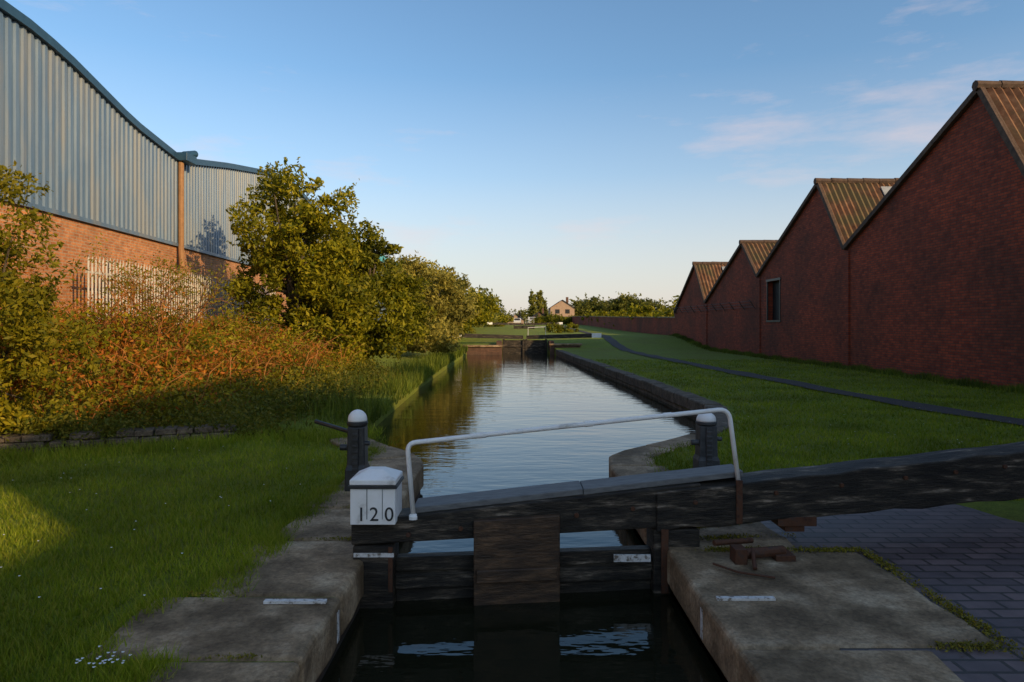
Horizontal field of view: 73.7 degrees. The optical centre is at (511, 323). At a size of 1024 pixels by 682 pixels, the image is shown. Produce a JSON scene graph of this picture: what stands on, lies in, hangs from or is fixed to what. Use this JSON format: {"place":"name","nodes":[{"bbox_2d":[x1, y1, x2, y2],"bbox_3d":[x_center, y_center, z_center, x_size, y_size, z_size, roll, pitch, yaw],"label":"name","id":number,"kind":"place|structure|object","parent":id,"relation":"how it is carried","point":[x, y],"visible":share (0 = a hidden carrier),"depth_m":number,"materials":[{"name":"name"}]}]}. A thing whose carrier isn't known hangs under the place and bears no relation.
{"place":"outdoors","nodes":[
{"label":"outdoors","id":0,"kind":"place"},
{"bbox_2d":[0,433,398,681],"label":"grass","id":1,"kind":"structure","parent":0,"point":[38,651],"depth_m":5.12,"materials":[{"name":"green plant"}]},
{"bbox_2d":[0,322,1023,681],"bbox_3d":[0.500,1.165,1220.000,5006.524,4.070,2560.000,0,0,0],"label":"ground","id":2,"kind":"structure","parent":0,"point":[652,344],"depth_m":9.44,"materials":[{"name":"green plant"}]},
{"bbox_2d":[0,160,122,435],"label":"elder bush","id":3,"kind":"object","parent":2,"relation":"on","point":[21,332],"visible":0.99,"depth_m":8.80,"materials":[{"name":"green plant"}]},
{"bbox_2d":[1,227,190,380],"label":"budding shrub","id":4,"kind":"object","parent":2,"relation":"on","point":[116,303],"visible":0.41,"depth_m":11.44,"materials":[{"name":"brown plant"}]},
{"bbox_2d":[53,294,157,336],"bbox_3d":[-9.233,0.024,15.619,2.457,1.579,1.589,0,0,-23],"label":"budding shrub","id":5,"kind":"object","parent":2,"relation":"on","point":[116,310],"visible":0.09,"depth_m":15.52,"materials":[{"name":"brown plant"}]},
{"bbox_2d":[0,424,236,452],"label":"stone wall","id":6,"kind":"structure","parent":2,"relation":"on","point":[137,434],"depth_m":8.85,"materials":[{"name":"grey stone"}]},
{"bbox_2d":[0,394,281,449],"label":"bramble thicket","id":7,"kind":"object","parent":2,"relation":"on","point":[108,426],"visible":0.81,"depth_m":9.01,"materials":[{"name":"green plant"}]},
{"bbox_2d":[76,233,243,375],"bbox_3d":[-6.469,-0.323,13.414,2.967,2.676,3.190,0,0,0],"label":"budding shrub","id":8,"kind":"object","parent":2,"relation":"on","point":[163,312],"visible":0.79,"depth_m":12.67,"materials":[{"name":"brown plant"}]},
{"bbox_2d":[0,0,329,332],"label":"corrugated shed","id":9,"kind":"structure","parent":2,"relation":"on","point":[87,145],"depth_m":17.15,"materials":[{"name":"blue metal"}]},
{"bbox_2d":[0,279,331,381],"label":"bramble thicket","id":10,"kind":"object","parent":2,"relation":"on","point":[214,342],"visible":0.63,"depth_m":13.24,"materials":[{"name":"orange plant"}]},
{"bbox_2d":[0,298,381,429],"bbox_3d":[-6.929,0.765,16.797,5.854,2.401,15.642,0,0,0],"label":"bramble thicket","id":11,"kind":"object","parent":2,"relation":"on","point":[227,393],"visible":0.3,"depth_m":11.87,"materials":[{"name":"brown plant"}]},
{"bbox_2d":[0,419,384,469],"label":"long grass","id":12,"kind":"structure","parent":2,"relation":"on","point":[100,448],"depth_m":8.61,"materials":[{"name":"green plant"}]},
{"bbox_2d":[53,444,385,681],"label":"grass tufts","id":13,"kind":"object","parent":2,"relation":"on","point":[273,539],"visible":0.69,"depth_m":4.03,"materials":[{"name":"green plant"}]},
{"bbox_2d":[85,347,412,436],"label":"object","id":14,"kind":"object","parent":2,"relation":"on","point":[278,404],"visible":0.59,"depth_m":11.75,"materials":[{"name":"green plant"}]},
{"bbox_2d":[222,157,382,356],"bbox_3d":[-6.801,-2.093,22.095,4.733,6.499,4.392,0,0,-26],"label":"hawthorn tree","id":15,"kind":"object","parent":2,"relation":"on","point":[281,253],"visible":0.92,"depth_m":21.28,"materials":[{"name":"green plant"}]},
{"bbox_2d":[214,355,438,433],"bbox_3d":[-3.817,1.261,16.914,3.265,0.917,14.175,0,0,-3],"label":"reed bed","id":16,"kind":"object","parent":2,"relation":"on","point":[396,388],"visible":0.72,"depth_m":13.05,"materials":[{"name":"green plant"}]},
{"bbox_2d":[336,256,396,320],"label":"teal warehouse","id":17,"kind":"structure","parent":2,"relation":"on","point":[381,258],"depth_m":66.42,"materials":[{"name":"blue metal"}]},
{"bbox_2d":[316,492,419,681],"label":"lock wall","id":18,"kind":"structure","parent":2,"relation":"on","point":[320,677],"depth_m":4.08,"materials":[{"name":"brick"}]},
{"bbox_2d":[85,437,423,681],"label":"coping slabs","id":19,"kind":"structure","parent":18,"relation":"on","point":[303,637],"depth_m":3.73,"materials":[{"name":"concrete"}]},
{"bbox_2d":[181,505,350,661],"bbox_3d":[-1.501,1.573,4.535,0.823,0.035,2.717,0,0,0],"label":"moss","id":20,"kind":"object","parent":19,"relation":"on","point":[192,592],"visible":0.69,"depth_m":3.96,"materials":[{"name":"green plant"}]},
{"bbox_2d":[263,599,338,642],"bbox_3d":[-1.190,1.682,3.860,0.419,0.236,0.040,0,0,0],"label":"boat marker line","id":21,"kind":"object","parent":19,"relation":"on","point":[294,601],"visible":1,"depth_m":3.84,"materials":[{"name":"white paint"}]},
{"bbox_2d":[314,409,369,490],"bbox_3d":[-1.680,1.210,6.593,0.749,0.779,0.265,0,0,25],"label":"paddle gear post","id":22,"kind":"object","parent":19,"relation":"on","point":[357,444],"visible":0.88,"depth_m":6.42,"materials":[{"name":"black metal"}]},
{"bbox_2d":[308,215,437,359],"bbox_3d":[-5.330,-1.254,24.891,5.237,5.447,3.982,0,0,0],"label":"sycamore tree","id":23,"kind":"object","parent":2,"relation":"on","point":[397,289],"visible":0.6,"depth_m":24.28,"materials":[{"name":"green plant"}]},
{"bbox_2d":[384,344,467,374],"bbox_3d":[-3.739,1.424,31.470,2.657,0.591,19.173,0,0,0],"label":"reed bed","id":24,"kind":"object","parent":2,"relation":"on","point":[439,358],"visible":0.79,"depth_m":27.13,"materials":[{"name":"green plant"}]},
{"bbox_2d":[376,250,481,353],"bbox_3d":[-4.227,-1.046,34.805,5.600,5.020,9.939,0,0,0],"label":"willow tree","id":25,"kind":"object","parent":2,"relation":"on","point":[453,300],"visible":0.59,"depth_m":32.64,"materials":[{"name":"green plant"}]},
{"bbox_2d":[430,273,500,333],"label":"hawthorn tree","id":26,"kind":"object","parent":2,"relation":"on","point":[483,315],"visible":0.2,"depth_m":55.98,"materials":[{"name":"green plant"}]},
{"bbox_2d":[463,278,505,327],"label":"distant trees","id":27,"kind":"object","parent":2,"relation":"on","point":[496,299],"visible":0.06,"depth_m":74.19,"materials":[{"name":"green plant"}]},
{"bbox_2d":[0,383,978,667],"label":"daisies","id":28,"kind":"object","parent":2,"relation":"on","point":[144,595],"visible":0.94,"depth_m":3.14,"materials":[{"name":"white plant"}]},
{"bbox_2d":[484,313,514,326],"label":"hedge","id":29,"kind":"object","parent":2,"relation":"on","point":[502,319],"visible":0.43,"depth_m":98.79,"materials":[{"name":"green plant"}]},
{"bbox_2d":[508,315,523,323],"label":"walls","id":30,"kind":"structure","parent":2,"relation":"on","point":[516,316],"depth_m":190.00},
{"bbox_2d":[514,318,520,322],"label":"parked car","id":31,"kind":"object","parent":2,"relation":"on","point":[517,320],"visible":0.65,"depth_m":165.63,"materials":[{"name":"white paint"}]},
{"bbox_2d":[497,307,547,323],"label":"distant trees","id":32,"kind":"object","parent":2,"relation":"on","point":[523,315],"visible":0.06,"depth_m":267.06,"materials":[{"name":"green plant"}]},
{"bbox_2d":[467,340,579,354],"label":"wing wall","id":33,"kind":"structure","parent":2,"relation":"on","point":[484,351],"depth_m":41.50,"materials":[{"name":"red brick"}]},
{"bbox_2d":[463,343,581,346],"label":"wing wall coping","id":34,"kind":"object","parent":33,"relation":"on","point":[502,345],"visible":0.92,"depth_m":41.40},
{"bbox_2d":[459,327,600,352],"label":"lock gate","id":35,"kind":"structure","parent":33,"relation":"attached to","point":[524,346],"depth_m":43.50,"materials":[{"name":"white paint"}]},
{"bbox_2d":[487,322,562,328],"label":"lock gate","id":36,"kind":"structure","parent":2,"relation":"on","point":[520,327],"depth_m":83.85,"materials":[{"name":"white paint"}]},
{"bbox_2d":[527,289,539,316],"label":"poplar tree","id":37,"kind":"object","parent":2,"relation":"on","point":[532,309],"visible":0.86,"depth_m":189.56,"materials":[{"name":"green plant"}]},
{"bbox_2d":[536,290,543,312],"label":"poplar tree","id":38,"kind":"object","parent":2,"relation":"on","point":[539,300],"visible":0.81,"depth_m":191.31,"materials":[{"name":"green plant"}]},
{"bbox_2d":[541,296,547,315],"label":"poplar tree","id":39,"kind":"object","parent":2,"relation":"on","point":[544,304],"visible":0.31,"depth_m":194.66,"materials":[{"name":"green plant"}]},
{"bbox_2d":[529,311,574,323],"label":"hedge","id":40,"kind":"object","parent":2,"relation":"on","point":[557,318],"visible":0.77,"depth_m":133.77,"materials":[{"name":"green plant"}]},
{"bbox_2d":[548,300,573,317],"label":"walls","id":41,"kind":"structure","parent":2,"relation":"on","point":[562,305],"depth_m":165.00,"materials":[{"name":"brown brick"}]},
{"bbox_2d":[555,309,569,312],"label":"windows","id":42,"kind":"structure","parent":41,"relation":"attached to","point":[558,310],"depth_m":164.94,"materials":[{"name":"black glass"}]},
{"bbox_2d":[544,322,578,332],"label":"hedge","id":43,"kind":"object","parent":2,"relation":"on","point":[558,327],"visible":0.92,"depth_m":64.34,"materials":[{"name":"green plant"}]},
{"bbox_2d":[561,317,674,334],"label":"boundary wall","id":44,"kind":"structure","parent":2,"relation":"on","point":[662,326],"depth_m":66.87,"materials":[{"name":"red brick"}]},
{"bbox_2d":[566,316,674,317],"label":"wall coping","id":45,"kind":"object","parent":44,"relation":"on","point":[626,317],"depth_m":70.27,"materials":[{"name":"concrete"}]},
{"bbox_2d":[569,291,671,315],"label":"distant trees","id":46,"kind":"object","parent":2,"relation":"on","point":[622,301],"visible":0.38,"depth_m":173.69,"materials":[{"name":"green plant"}]},
{"bbox_2d":[581,295,679,325],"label":"hedge","id":47,"kind":"object","parent":2,"relation":"on","point":[637,310],"visible":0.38,"depth_m":67.87,"materials":[{"name":"green plant"}]},
{"bbox_2d":[556,350,728,681],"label":"canal edge coping","id":48,"kind":"object","parent":2,"relation":"on","point":[669,394],"visible":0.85,"depth_m":17.12,"materials":[{"name":"concrete"}]},
{"bbox_2d":[633,529,727,681],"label":"lock wall","id":49,"kind":"structure","parent":2,"relation":"on","point":[721,676],"depth_m":4.12,"materials":[{"name":"brick"}]},
{"bbox_2d":[351,408,1023,607],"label":"lock gate","id":50,"kind":"structure","parent":49,"relation":"attached to","point":[518,554],"depth_m":4.83,"materials":[{"name":"grey wood"}]},
{"bbox_2d":[348,466,403,524],"bbox_3d":[-0.925,1.163,4.670,0.324,0.350,0.304,0,0,0],"label":"lock number post","id":51,"kind":"object","parent":50,"relation":"attached to","point":[375,495],"visible":0.98,"depth_m":4.53,"materials":[{"name":"white paint"}]},
{"bbox_2d":[609,434,997,681],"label":"coping slabs","id":52,"kind":"structure","parent":49,"relation":"on","point":[815,616],"depth_m":3.73,"materials":[{"name":"concrete"}]},
{"bbox_2d":[700,596,775,639],"bbox_3d":[1.290,1.682,3.900,0.419,0.236,0.040,0,0,0],"label":"boat marker line","id":53,"kind":"object","parent":52,"relation":"on","point":[745,598],"visible":1,"depth_m":3.88,"materials":[{"name":"white paint"}]},
{"bbox_2d":[712,538,795,578],"bbox_3d":[1.583,1.530,4.528,0.469,0.139,0.605,0,0,39],"label":"gate anchor gear","id":54,"kind":"object","parent":52,"relation":"on","point":[740,554],"visible":0.97,"depth_m":4.52,"materials":[{"name":"metal"}]},
{"bbox_2d":[695,523,1023,660],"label":"moss","id":55,"kind":"object","parent":52,"relation":"on","point":[959,612],"visible":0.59,"depth_m":3.90,"materials":[{"name":"green plant"}]},
{"bbox_2d":[691,413,721,467],"bbox_3d":[2.006,1.260,7.091,0.314,0.679,0.241,0,0,0],"label":"paddle gear post","id":56,"kind":"object","parent":2,"relation":"on","point":[705,440],"visible":0.89,"depth_m":7.01,"materials":[{"name":"black metal"}]},
{"bbox_2d":[562,325,1023,424],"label":"towpath","id":57,"kind":"structure","parent":2,"relation":"on","point":[904,403],"depth_m":15.37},
{"bbox_2d":[669,333,1023,393],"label":"wall foot weeds","id":58,"kind":"object","parent":2,"relation":"on","point":[968,383],"depth_m":21.89,"materials":[{"name":"green plant"}]},
{"bbox_2d":[673,80,1023,386],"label":"brick works","id":59,"kind":"structure","parent":2,"relation":"on","point":[917,266],"depth_m":20.77,"materials":[{"name":"red brick"}]},
{"bbox_2d":[673,300,755,313],"bbox_3d":[11.802,-0.926,41.740,0.330,0.470,16.519,0,0,0],"label":"security wire","id":60,"kind":"object","parent":59,"relation":"attached to","point":[713,307],"visible":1,"depth_m":39.89,"materials":[{"name":"black paint"}]},
{"bbox_2d":[766,277,780,321],"bbox_3d":[12.000,-1.055,31.300,0.080,1.990,1.700,0,0,0],"label":"window frame","id":61,"kind":"structure","parent":59,"relation":"in","point":[774,279],"depth_m":30.63,"materials":[{"name":"black paint"}]},
{"bbox_2d":[773,281,778,319],"bbox_3d":[12.275,-1.050,31.300,0.030,1.800,1.600,0,0,0],"label":"window glass","id":62,"kind":"structure","parent":59,"relation":"in","point":[775,284],"depth_m":31.64,"materials":[{"name":"black glass"}]},
{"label":"retaining wall","id":63,"kind":"object","parent":2,"relation":"on","visible":0},
{"bbox_2d":[85,256,275,328],"bbox_3d":[-10.134,-0.550,22.998,0.122,2.100,15.028,0,0,-3],"label":"palisade fence","id":64,"kind":"object","parent":63,"relation":"on","point":[108,274],"visible":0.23,"depth_m":18.75,"materials":[{"name":"grey metal"}]},
{"bbox_2d":[5,0,1023,316],"label":"sky","id":65,"kind":"structure","parent":0,"point":[562,149],"materials":[{"name":"blue"}]},
{"bbox_2d":[321,353,721,681],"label":"canal water","id":66,"kind":"structure","parent":0,"point":[643,635],"depth_m":5.79,"materials":[{"name":"blue liquid"}]},
{"bbox_2d":[593,358,1023,500],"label":"grass","id":67,"kind":"structure","parent":0,"point":[873,440],"depth_m":11.48,"materials":[{"name":"green plant"}]},
{"bbox_2d":[761,504,1023,681],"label":"brick paving","id":68,"kind":"structure","parent":0,"point":[970,560],"depth_m":4.63,"materials":[{"name":"grey brick"}]}
]}

